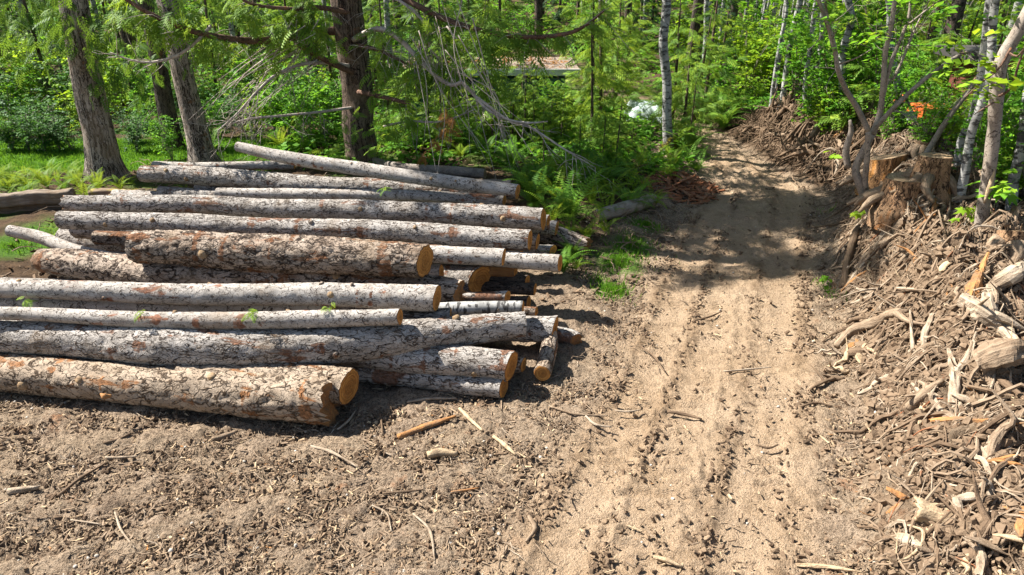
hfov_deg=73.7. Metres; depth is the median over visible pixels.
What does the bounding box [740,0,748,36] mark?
alder tree
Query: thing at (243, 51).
young cedar
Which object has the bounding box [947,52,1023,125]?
leafy shrub
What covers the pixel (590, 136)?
young cedar
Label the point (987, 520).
torn root
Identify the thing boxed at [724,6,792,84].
leafy shrub
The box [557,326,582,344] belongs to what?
log
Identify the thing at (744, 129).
torn root
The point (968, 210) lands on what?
maple seedling
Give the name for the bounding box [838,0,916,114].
leafy shrub
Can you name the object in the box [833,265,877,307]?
torn root
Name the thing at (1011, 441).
bank crumbs
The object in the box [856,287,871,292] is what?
torn wood
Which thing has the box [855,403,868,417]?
torn root
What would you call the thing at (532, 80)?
window
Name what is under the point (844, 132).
torn root
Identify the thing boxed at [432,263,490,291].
log
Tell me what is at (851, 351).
torn root
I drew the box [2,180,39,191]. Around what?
sword fern
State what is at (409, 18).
young cedar
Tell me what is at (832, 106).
leafy shrub
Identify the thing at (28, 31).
alder tree
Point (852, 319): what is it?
torn root
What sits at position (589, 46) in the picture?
leafy shrub
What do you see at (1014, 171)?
leafy shrub
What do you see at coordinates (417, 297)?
log
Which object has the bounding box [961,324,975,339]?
torn root
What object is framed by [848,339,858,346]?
torn wood
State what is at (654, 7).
young fir
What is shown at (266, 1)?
leafy shrub
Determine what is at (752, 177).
dirt track
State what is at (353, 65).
cedar tree
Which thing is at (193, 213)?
log
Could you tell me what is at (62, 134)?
leafy shrub
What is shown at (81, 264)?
log
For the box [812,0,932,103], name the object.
young cedar
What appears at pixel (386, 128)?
young cedar
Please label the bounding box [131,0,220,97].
young cedar
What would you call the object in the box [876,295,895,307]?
torn root
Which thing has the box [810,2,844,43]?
young cedar
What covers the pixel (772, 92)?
alder tree
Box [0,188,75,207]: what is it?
timber beam
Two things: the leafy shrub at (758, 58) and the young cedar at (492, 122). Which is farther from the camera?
the leafy shrub at (758, 58)
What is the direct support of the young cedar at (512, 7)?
on the ground at (842, 528)
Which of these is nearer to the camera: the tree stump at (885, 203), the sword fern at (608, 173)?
the tree stump at (885, 203)
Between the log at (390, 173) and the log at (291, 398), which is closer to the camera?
the log at (291, 398)
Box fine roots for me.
[823,130,1023,574]
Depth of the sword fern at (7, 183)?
13.09 m
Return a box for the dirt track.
[476,98,822,574]
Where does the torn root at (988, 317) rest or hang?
on the dark rootlets at (932, 528)
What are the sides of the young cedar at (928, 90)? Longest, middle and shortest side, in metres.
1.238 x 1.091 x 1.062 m
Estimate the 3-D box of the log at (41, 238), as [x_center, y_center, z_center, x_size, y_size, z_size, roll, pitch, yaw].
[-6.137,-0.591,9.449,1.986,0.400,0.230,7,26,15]
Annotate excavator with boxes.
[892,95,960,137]
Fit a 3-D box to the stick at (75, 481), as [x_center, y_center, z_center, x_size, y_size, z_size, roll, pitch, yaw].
[-3.697,1.638,5.868,0.048,0.032,0.454,10,27,21]
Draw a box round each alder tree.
[15,0,43,87]
[90,0,104,42]
[225,0,241,73]
[322,0,334,55]
[383,0,393,72]
[642,0,648,33]
[659,0,677,151]
[702,0,708,77]
[718,0,724,49]
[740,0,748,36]
[759,0,767,33]
[769,0,788,105]
[775,1,784,100]
[776,0,802,110]
[802,0,817,115]
[812,0,824,96]
[838,0,854,116]
[885,0,903,123]
[953,0,990,170]
[955,0,999,202]
[1003,88,1023,212]
[1006,2,1022,36]
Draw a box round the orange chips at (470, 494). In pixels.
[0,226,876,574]
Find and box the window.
[509,79,541,105]
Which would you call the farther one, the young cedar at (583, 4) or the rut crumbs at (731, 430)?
the young cedar at (583, 4)
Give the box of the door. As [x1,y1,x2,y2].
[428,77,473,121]
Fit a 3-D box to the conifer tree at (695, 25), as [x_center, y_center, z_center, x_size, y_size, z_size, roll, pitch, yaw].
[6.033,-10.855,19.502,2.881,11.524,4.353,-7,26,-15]
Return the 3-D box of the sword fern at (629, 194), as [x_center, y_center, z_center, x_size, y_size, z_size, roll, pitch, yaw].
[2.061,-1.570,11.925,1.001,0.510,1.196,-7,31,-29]
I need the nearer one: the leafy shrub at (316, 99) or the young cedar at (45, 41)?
the leafy shrub at (316, 99)
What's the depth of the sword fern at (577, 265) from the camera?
9.90 m
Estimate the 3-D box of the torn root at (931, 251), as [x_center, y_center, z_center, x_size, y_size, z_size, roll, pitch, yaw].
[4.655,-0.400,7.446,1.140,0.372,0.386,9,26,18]
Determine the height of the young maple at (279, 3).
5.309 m
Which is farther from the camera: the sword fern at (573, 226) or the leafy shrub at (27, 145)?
the leafy shrub at (27, 145)
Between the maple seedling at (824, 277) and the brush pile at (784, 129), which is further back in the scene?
the brush pile at (784, 129)
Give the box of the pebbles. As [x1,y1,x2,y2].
[4,178,996,574]
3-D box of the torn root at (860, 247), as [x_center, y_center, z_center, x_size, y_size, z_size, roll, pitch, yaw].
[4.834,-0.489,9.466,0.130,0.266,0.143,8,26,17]
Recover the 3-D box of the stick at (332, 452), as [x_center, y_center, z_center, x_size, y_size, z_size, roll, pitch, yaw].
[-1.621,1.517,6.201,0.656,0.053,0.061,15,29,29]
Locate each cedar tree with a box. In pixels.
[0,0,147,184]
[94,0,185,150]
[94,0,635,197]
[115,0,259,161]
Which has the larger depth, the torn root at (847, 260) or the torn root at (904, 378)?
the torn root at (847, 260)
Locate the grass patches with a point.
(613, 287)
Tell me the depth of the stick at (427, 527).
5.30 m
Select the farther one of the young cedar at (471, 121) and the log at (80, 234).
the young cedar at (471, 121)
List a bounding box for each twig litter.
[0,292,667,574]
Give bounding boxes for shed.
[396,55,579,121]
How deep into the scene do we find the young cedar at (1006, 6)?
20.03 m
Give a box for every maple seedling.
[819,274,832,283]
[849,210,865,219]
[949,206,991,225]
[965,181,1020,212]
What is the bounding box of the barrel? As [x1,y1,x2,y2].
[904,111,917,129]
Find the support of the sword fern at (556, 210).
on the ground at (842, 528)
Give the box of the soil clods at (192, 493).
[0,209,998,574]
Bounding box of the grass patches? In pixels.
[0,202,861,305]
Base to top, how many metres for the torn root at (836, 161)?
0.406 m
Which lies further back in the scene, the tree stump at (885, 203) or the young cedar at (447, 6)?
the young cedar at (447, 6)
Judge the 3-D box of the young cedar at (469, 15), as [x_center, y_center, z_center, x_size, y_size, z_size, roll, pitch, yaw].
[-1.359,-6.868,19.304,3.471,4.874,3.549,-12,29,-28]
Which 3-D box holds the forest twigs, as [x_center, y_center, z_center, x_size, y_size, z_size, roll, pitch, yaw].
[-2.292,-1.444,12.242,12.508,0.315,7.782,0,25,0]
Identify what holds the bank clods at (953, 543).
on the ground at (842, 528)
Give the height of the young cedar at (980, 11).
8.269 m
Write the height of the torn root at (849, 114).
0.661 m
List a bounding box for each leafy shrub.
[0,0,29,18]
[0,29,51,113]
[0,57,41,126]
[0,58,19,112]
[0,83,61,138]
[0,108,72,151]
[0,109,35,150]
[0,117,23,148]
[7,104,50,150]
[11,58,105,120]
[18,110,71,150]
[21,87,72,128]
[42,116,83,152]
[44,76,81,131]
[48,33,141,123]
[52,62,111,114]
[106,51,171,117]
[109,97,158,142]
[114,77,172,130]
[114,109,153,151]
[138,104,179,137]
[145,115,184,159]
[151,80,207,117]
[157,99,185,138]
[181,0,240,46]
[193,63,264,121]
[197,87,253,136]
[200,97,226,148]
[205,77,263,133]
[220,53,296,115]
[223,83,276,140]
[243,0,283,35]
[249,49,332,129]
[250,71,297,136]
[254,78,321,142]
[261,62,337,140]
[280,65,331,113]
[284,93,341,141]
[295,67,341,125]
[314,0,331,40]
[314,70,378,118]
[374,108,406,142]
[396,117,432,150]
[450,115,486,152]
[496,107,517,138]
[506,7,534,40]
[507,109,552,140]
[519,151,540,175]
[526,79,568,128]
[541,161,565,190]
[542,89,577,137]
[550,185,580,211]
[552,136,592,181]
[570,2,615,65]
[577,161,606,192]
[590,138,619,167]
[622,169,640,192]
[638,152,660,173]
[652,0,725,66]
[702,42,743,99]
[715,7,762,82]
[721,23,766,68]
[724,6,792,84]
[731,21,784,91]
[735,10,777,68]
[738,0,774,31]
[743,72,771,105]
[744,27,786,72]
[756,9,849,102]
[765,4,779,25]
[765,29,828,94]
[785,0,901,112]
[785,60,860,113]
[787,18,844,84]
[790,64,837,122]
[799,79,839,137]
[806,72,872,137]
[824,40,905,109]
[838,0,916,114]
[866,54,940,134]
[868,110,907,139]
[890,39,950,107]
[901,58,949,107]
[903,104,942,142]
[908,29,971,67]
[915,80,970,105]
[916,87,972,138]
[917,91,967,141]
[930,74,973,127]
[935,82,973,148]
[943,83,1023,171]
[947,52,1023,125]
[956,1,1002,44]
[961,47,1023,194]
[973,85,1023,180]
[973,116,1016,179]
[976,33,1023,156]
[996,120,1023,190]
[1002,143,1023,173]
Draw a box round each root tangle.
[811,128,1023,574]
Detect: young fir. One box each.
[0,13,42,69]
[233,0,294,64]
[361,0,401,51]
[376,0,456,120]
[521,0,584,25]
[608,0,675,45]
[632,0,687,22]
[673,0,750,45]
[681,0,713,22]
[701,0,755,90]
[965,0,1022,40]
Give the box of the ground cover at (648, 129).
[0,0,1023,179]
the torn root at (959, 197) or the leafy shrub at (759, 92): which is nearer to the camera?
the torn root at (959, 197)
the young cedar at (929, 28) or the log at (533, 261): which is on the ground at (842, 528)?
the young cedar at (929, 28)
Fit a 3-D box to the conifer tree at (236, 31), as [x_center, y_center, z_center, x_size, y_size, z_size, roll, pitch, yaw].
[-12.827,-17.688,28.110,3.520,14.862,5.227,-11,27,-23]
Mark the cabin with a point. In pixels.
(953, 53)
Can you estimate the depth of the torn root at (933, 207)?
8.81 m
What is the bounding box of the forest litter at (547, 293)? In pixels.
[1,158,704,304]
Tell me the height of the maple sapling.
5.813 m
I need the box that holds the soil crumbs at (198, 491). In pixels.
[0,211,1023,574]
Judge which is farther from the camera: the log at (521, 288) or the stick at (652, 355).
the log at (521, 288)
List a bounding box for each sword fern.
[0,167,27,190]
[1,162,26,178]
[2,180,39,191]
[5,171,25,184]
[6,166,46,191]
[13,163,34,174]
[14,161,65,186]
[30,157,69,173]
[39,222,58,230]
[44,225,55,235]
[46,168,76,188]
[47,165,82,183]
[48,167,68,179]
[60,165,94,187]
[61,159,82,174]
[64,159,82,177]
[66,173,103,194]
[75,169,110,188]
[101,173,136,188]
[125,176,136,184]
[211,128,229,148]
[258,125,295,147]
[282,120,326,151]
[379,128,412,151]
[420,134,454,151]
[441,140,475,157]
[453,130,505,160]
[478,135,542,166]
[495,160,554,192]
[495,165,564,220]
[522,154,568,188]
[523,190,577,219]
[528,150,571,176]
[530,162,581,196]
[543,243,596,272]
[544,134,589,170]
[544,164,611,219]
[552,204,599,231]
[552,230,590,257]
[555,152,602,192]
[557,143,639,199]
[560,253,591,269]
[567,215,609,237]
[579,168,612,204]
[582,180,634,214]
[587,150,638,178]
[587,203,625,234]
[588,167,635,198]
[604,181,659,209]
[619,150,650,178]
[627,167,664,189]
[628,141,655,166]
[641,145,669,163]
[642,175,671,208]
[651,143,696,165]
[651,156,683,178]
[653,124,719,155]
[672,135,710,163]
[674,113,725,148]
[679,146,714,170]
[688,92,758,112]
[703,101,750,129]
[722,88,758,112]
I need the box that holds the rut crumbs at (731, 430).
[504,186,820,574]
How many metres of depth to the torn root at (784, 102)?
16.36 m
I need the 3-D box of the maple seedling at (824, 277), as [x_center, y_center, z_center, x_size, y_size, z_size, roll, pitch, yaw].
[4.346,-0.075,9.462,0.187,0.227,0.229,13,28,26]
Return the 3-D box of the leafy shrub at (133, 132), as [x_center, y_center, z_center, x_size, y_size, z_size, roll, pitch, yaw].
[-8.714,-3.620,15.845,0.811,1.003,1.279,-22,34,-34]
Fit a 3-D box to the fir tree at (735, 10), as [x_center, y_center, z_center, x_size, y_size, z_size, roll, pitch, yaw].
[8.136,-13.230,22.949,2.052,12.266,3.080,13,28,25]
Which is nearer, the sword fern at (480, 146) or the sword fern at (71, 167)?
the sword fern at (71, 167)
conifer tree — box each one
[113,0,144,101]
[125,3,141,64]
[230,1,240,35]
[302,0,322,107]
[392,0,401,31]
[423,1,432,55]
[535,0,542,43]
[623,1,630,35]
[682,0,703,104]
[696,2,703,64]
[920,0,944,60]
[931,0,966,98]
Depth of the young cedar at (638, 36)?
26.29 m
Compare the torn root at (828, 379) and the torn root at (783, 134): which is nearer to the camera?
the torn root at (828, 379)
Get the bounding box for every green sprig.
[16,296,37,306]
[134,309,144,322]
[241,308,257,322]
[320,302,334,311]
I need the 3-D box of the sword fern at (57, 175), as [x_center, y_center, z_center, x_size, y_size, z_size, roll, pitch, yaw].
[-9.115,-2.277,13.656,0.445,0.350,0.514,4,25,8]
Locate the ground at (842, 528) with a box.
[0,0,1023,574]
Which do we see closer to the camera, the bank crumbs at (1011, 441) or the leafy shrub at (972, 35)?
the bank crumbs at (1011, 441)
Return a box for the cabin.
[933,45,1023,136]
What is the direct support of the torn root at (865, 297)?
on the ground at (842, 528)
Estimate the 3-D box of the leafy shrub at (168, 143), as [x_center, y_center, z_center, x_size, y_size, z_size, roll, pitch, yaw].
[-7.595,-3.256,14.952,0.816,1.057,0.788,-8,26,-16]
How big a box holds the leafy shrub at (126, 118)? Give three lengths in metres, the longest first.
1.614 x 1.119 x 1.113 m
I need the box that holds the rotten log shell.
[912,496,953,524]
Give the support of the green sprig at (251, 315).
on the log at (289, 319)
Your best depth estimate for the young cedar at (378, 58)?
17.35 m
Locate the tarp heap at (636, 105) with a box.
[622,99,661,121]
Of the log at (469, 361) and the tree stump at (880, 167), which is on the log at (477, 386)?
the log at (469, 361)
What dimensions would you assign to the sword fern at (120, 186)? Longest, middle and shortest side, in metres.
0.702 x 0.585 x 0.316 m
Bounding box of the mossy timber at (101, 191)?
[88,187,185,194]
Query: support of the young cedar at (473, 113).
on the ground at (842, 528)
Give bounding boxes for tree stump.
[835,153,907,205]
[846,172,947,231]
[890,152,957,206]
[907,142,934,157]
[985,230,1023,263]
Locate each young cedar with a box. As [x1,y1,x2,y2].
[0,0,97,72]
[0,0,102,36]
[0,0,109,104]
[0,2,56,99]
[27,0,122,100]
[68,0,170,103]
[90,0,134,18]
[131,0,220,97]
[168,0,251,98]
[194,0,259,67]
[199,3,304,95]
[242,0,325,89]
[285,0,340,98]
[293,0,373,22]
[324,0,409,102]
[325,0,402,80]
[364,0,429,130]
[367,0,458,60]
[374,1,434,22]
[374,74,439,141]
[382,72,433,152]
[396,0,481,148]
[403,74,454,147]
[409,0,489,56]
[417,50,466,145]
[425,0,503,124]
[425,75,471,153]
[442,95,493,153]
[443,0,529,147]
[455,87,500,141]
[463,0,534,26]
[465,58,516,144]
[465,81,515,149]
[466,0,518,56]
[482,100,522,141]
[497,77,544,140]
[499,91,533,146]
[500,70,552,147]
[504,60,543,135]
[513,66,554,142]
[515,85,552,148]
[518,102,569,178]
[535,79,576,142]
[536,80,581,148]
[538,69,566,136]
[538,90,568,146]
[540,0,616,45]
[543,0,642,142]
[551,17,639,155]
[552,0,657,135]
[561,118,605,173]
[565,0,658,108]
[565,1,639,109]
[578,111,627,170]
[585,0,640,22]
[590,0,670,67]
[596,93,641,172]
[617,118,643,151]
[623,0,723,129]
[635,30,733,142]
[654,10,748,128]
[670,0,756,118]
[672,68,715,156]
[732,0,837,57]
[763,0,833,31]
[805,0,941,131]
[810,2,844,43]
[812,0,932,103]
[853,3,934,102]
[886,35,951,103]
[894,1,963,94]
[903,0,1010,85]
[903,27,960,105]
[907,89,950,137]
[908,0,984,41]
[920,2,1023,161]
[930,0,1022,24]
[952,11,1023,159]
[959,0,1019,40]
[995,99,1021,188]
[998,0,1023,41]
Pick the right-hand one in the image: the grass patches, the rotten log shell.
the rotten log shell
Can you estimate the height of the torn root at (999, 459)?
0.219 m
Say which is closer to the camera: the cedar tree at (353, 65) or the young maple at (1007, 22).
the cedar tree at (353, 65)
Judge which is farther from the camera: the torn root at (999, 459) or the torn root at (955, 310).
the torn root at (955, 310)
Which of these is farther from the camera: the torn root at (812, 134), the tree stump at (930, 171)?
the torn root at (812, 134)
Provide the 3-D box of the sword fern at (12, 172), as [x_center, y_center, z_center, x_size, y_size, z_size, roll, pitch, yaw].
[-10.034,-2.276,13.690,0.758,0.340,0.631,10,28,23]
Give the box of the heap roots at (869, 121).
[718,89,953,186]
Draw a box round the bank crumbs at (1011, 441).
[832,133,1023,574]
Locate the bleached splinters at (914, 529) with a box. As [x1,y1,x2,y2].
[845,145,1022,570]
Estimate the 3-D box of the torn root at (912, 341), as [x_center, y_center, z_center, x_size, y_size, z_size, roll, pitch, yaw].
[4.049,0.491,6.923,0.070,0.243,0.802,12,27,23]
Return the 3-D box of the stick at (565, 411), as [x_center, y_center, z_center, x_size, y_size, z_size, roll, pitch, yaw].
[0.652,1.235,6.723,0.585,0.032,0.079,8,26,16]
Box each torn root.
[732,127,749,138]
[750,130,791,143]
[756,100,796,113]
[762,132,807,164]
[764,138,815,167]
[766,87,777,122]
[767,116,805,131]
[774,82,811,117]
[774,123,801,155]
[782,96,802,113]
[787,116,820,141]
[788,95,806,126]
[793,127,821,151]
[796,113,819,150]
[801,130,820,171]
[803,147,836,172]
[804,342,848,360]
[809,364,843,395]
[810,114,853,136]
[817,346,840,354]
[821,367,841,372]
[823,362,849,373]
[825,131,847,152]
[826,423,869,434]
[827,139,843,148]
[829,256,841,269]
[830,158,839,181]
[833,105,853,138]
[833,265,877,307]
[833,266,873,296]
[833,308,925,348]
[834,357,845,366]
[836,276,881,310]
[837,313,867,323]
[838,224,860,287]
[840,126,901,156]
[841,270,866,291]
[841,345,882,356]
[842,308,868,324]
[844,337,855,361]
[846,262,865,283]
[850,219,862,233]
[852,292,864,301]
[854,233,894,268]
[854,243,866,259]
[854,370,859,381]
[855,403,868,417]
[857,362,882,386]
[857,374,888,394]
[858,349,904,373]
[860,501,915,516]
[861,387,894,397]
[862,343,875,353]
[868,397,910,427]
[872,534,894,570]
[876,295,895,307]
[878,282,905,310]
[881,462,922,488]
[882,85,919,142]
[883,346,900,354]
[884,224,934,259]
[884,371,911,392]
[885,278,942,309]
[886,353,908,361]
[886,369,904,378]
[886,525,925,562]
[891,353,907,365]
[893,286,948,305]
[893,331,920,344]
[894,244,916,270]
[896,382,953,416]
[897,288,944,321]
[899,216,935,248]
[903,199,935,241]
[904,378,944,410]
[907,254,923,279]
[908,309,914,352]
[910,340,953,359]
[911,363,948,382]
[912,557,932,574]
[917,189,934,207]
[920,313,934,351]
[922,476,937,491]
[923,206,930,219]
[924,263,968,294]
[929,204,938,213]
[929,416,1023,424]
[929,430,963,449]
[931,223,955,235]
[932,288,975,311]
[932,470,997,561]
[939,328,963,342]
[940,194,953,214]
[942,244,988,272]
[943,271,955,285]
[946,283,987,311]
[947,331,976,402]
[949,336,959,344]
[951,193,1005,210]
[951,402,963,412]
[952,492,975,508]
[955,239,968,257]
[957,293,1023,338]
[960,531,976,547]
[961,297,1023,322]
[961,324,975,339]
[961,553,973,574]
[962,536,987,574]
[967,427,1009,489]
[969,483,996,502]
[971,338,1023,372]
[975,374,1023,399]
[975,454,1023,465]
[978,476,994,499]
[980,259,1023,311]
[982,390,1023,471]
[983,242,1008,260]
[983,372,1002,396]
[986,554,991,574]
[988,525,1012,537]
[990,282,1010,308]
[991,510,1009,518]
[1002,447,1019,467]
[1008,371,1011,393]
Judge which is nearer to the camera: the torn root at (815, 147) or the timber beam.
the timber beam
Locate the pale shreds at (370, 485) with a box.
[0,203,1023,574]
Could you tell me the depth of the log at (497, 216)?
9.73 m
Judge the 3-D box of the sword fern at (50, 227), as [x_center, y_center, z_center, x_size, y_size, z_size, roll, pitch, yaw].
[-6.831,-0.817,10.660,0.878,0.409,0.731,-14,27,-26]
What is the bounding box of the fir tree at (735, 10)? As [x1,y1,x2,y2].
[722,0,738,76]
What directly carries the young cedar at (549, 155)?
on the ground at (842, 528)
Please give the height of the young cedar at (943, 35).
2.624 m
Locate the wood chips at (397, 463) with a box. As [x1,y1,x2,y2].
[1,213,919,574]
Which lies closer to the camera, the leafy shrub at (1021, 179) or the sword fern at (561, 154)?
the leafy shrub at (1021, 179)
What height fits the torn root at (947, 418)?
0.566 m
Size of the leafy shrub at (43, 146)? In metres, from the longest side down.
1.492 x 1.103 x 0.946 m
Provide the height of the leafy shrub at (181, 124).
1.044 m
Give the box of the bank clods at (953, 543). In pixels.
[836,132,1022,573]
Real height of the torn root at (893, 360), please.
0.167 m
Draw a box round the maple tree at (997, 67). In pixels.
[757,0,1023,228]
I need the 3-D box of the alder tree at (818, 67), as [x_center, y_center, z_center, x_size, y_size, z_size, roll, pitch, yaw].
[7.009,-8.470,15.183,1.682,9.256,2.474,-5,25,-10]
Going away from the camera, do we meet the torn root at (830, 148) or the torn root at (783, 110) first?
the torn root at (830, 148)
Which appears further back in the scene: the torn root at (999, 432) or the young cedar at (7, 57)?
the young cedar at (7, 57)
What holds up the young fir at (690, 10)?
on the ground at (842, 528)
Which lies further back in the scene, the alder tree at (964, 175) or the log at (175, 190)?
the log at (175, 190)
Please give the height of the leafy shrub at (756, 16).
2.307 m
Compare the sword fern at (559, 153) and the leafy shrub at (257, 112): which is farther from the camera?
the leafy shrub at (257, 112)
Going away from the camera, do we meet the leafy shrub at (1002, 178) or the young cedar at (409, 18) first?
the leafy shrub at (1002, 178)
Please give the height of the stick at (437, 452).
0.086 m
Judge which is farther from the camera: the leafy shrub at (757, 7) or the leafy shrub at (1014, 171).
the leafy shrub at (757, 7)
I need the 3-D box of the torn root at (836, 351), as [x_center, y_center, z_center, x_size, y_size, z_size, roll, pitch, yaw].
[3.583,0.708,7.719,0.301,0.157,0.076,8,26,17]
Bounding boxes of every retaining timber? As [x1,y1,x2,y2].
[0,204,61,210]
[0,207,61,213]
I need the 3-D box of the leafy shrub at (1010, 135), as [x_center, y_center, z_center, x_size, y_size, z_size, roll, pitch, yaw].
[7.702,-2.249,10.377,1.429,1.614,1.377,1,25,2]
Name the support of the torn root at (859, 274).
on the torn root at (849, 288)
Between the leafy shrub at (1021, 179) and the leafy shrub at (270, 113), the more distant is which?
the leafy shrub at (270, 113)
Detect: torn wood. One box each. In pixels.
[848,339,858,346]
[855,353,863,364]
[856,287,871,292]
[875,338,891,344]
[886,486,908,500]
[896,478,915,495]
[903,394,915,396]
[914,545,933,552]
[917,402,928,424]
[919,251,931,256]
[938,258,955,271]
[950,393,969,402]
[956,255,972,259]
[964,252,989,297]
[964,536,1007,554]
[976,372,987,387]
[992,533,1023,542]
[1014,507,1023,536]
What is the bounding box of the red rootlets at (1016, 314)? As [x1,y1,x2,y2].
[835,140,1023,568]
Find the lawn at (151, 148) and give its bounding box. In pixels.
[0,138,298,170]
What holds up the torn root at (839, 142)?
on the brush pile at (784, 129)
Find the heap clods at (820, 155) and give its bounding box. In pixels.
[736,104,886,181]
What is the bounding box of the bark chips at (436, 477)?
[0,143,1023,574]
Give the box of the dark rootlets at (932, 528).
[816,132,1023,574]
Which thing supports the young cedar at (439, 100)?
on the ground at (842, 528)
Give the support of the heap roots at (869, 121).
on the ground at (842, 528)
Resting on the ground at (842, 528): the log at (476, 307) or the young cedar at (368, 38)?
the young cedar at (368, 38)
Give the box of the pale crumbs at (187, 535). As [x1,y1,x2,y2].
[1,179,1017,574]
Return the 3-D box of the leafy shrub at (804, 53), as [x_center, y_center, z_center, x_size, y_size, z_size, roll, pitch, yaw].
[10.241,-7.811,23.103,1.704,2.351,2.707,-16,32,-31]
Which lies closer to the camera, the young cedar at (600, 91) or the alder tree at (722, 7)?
the young cedar at (600, 91)
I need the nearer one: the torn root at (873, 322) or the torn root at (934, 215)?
the torn root at (873, 322)
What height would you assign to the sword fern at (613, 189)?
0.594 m
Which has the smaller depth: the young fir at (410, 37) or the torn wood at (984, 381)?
the torn wood at (984, 381)
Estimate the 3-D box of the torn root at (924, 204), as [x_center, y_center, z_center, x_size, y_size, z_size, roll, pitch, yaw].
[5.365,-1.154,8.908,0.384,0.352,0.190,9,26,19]
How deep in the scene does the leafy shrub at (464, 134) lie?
15.69 m
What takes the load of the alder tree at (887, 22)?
on the ground at (842, 528)
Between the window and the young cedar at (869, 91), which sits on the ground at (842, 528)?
the young cedar at (869, 91)
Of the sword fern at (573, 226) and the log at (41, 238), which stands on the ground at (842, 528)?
the sword fern at (573, 226)
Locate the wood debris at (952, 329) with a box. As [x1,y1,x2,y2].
[834,138,1023,571]
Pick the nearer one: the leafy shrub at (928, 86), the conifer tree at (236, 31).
the leafy shrub at (928, 86)
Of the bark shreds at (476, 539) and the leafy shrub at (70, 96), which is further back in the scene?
the leafy shrub at (70, 96)
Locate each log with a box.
[0,277,370,309]
[0,279,440,311]
[0,298,334,311]
[0,306,402,329]
[0,311,526,365]
[0,353,340,426]
[5,225,119,253]
[30,248,466,301]
[54,211,532,250]
[55,229,124,251]
[59,194,545,230]
[69,229,462,264]
[91,231,130,245]
[110,189,167,194]
[124,230,433,277]
[136,165,518,198]
[140,212,224,215]
[151,161,295,169]
[156,186,440,202]
[175,363,358,404]
[194,185,233,189]
[214,188,505,204]
[234,142,519,196]
[333,364,507,397]
[339,345,517,381]
[372,157,486,178]
[402,301,523,313]
[403,307,451,318]
[429,264,443,275]
[430,245,505,265]
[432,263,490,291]
[451,314,557,341]
[463,291,510,300]
[480,265,517,276]
[481,179,510,182]
[481,220,558,234]
[481,281,536,294]
[483,251,561,271]
[489,275,529,282]
[509,296,530,306]
[515,357,526,372]
[523,245,556,253]
[524,306,537,315]
[531,233,539,249]
[534,330,557,380]
[540,226,592,253]
[545,215,550,225]
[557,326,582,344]
[591,193,657,222]
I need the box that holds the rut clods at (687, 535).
[505,184,816,574]
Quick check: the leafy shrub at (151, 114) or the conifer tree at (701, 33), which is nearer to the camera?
the leafy shrub at (151, 114)
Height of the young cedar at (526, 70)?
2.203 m
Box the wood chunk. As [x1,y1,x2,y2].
[894,533,927,553]
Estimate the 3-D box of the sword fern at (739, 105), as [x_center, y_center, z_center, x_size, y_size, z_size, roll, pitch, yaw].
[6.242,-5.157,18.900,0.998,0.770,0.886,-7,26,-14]
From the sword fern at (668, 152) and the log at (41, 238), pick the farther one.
the sword fern at (668, 152)
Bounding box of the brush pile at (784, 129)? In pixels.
[733,94,950,189]
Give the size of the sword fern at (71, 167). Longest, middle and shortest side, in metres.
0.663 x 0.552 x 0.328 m
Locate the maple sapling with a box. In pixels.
[714,0,1023,216]
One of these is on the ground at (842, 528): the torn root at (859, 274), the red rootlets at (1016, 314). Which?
the red rootlets at (1016, 314)
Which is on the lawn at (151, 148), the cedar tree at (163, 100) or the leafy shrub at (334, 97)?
the cedar tree at (163, 100)
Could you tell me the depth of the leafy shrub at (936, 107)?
11.64 m
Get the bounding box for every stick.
[6,485,38,494]
[57,462,106,496]
[70,519,101,524]
[103,432,131,443]
[105,455,137,458]
[114,511,134,547]
[212,430,237,440]
[306,444,358,467]
[337,410,355,429]
[372,505,391,531]
[379,412,382,434]
[382,489,423,494]
[397,415,455,439]
[407,397,455,402]
[412,513,435,563]
[426,448,457,458]
[451,487,478,493]
[458,407,482,431]
[492,435,516,455]
[525,514,537,542]
[550,406,607,415]
[585,415,610,426]
[615,409,641,412]
[640,345,664,371]
[653,555,682,567]
[667,410,701,419]
[694,311,722,320]
[723,367,770,371]
[755,444,778,448]
[796,563,860,572]
[800,401,832,406]
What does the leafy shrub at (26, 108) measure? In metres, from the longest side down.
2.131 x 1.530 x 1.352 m
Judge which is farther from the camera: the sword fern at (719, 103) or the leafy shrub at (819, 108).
the sword fern at (719, 103)
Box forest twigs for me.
[0,152,713,304]
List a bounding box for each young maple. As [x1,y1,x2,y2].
[29,0,68,74]
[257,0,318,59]
[431,0,454,15]
[776,25,813,86]
[778,0,818,73]
[801,36,858,92]
[825,0,907,73]
[852,0,920,66]
[885,23,943,98]
[912,0,982,69]
[950,24,1019,84]
[998,0,1023,43]
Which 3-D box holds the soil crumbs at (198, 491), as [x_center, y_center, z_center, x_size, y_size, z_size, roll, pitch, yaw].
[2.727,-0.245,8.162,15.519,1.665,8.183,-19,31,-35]
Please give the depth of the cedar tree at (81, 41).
12.85 m
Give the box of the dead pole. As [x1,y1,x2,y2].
[924,76,975,152]
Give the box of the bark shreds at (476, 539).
[0,205,1023,574]
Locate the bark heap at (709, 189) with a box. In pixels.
[641,167,725,204]
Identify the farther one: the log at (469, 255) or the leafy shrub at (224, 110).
the leafy shrub at (224, 110)
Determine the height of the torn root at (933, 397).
0.392 m

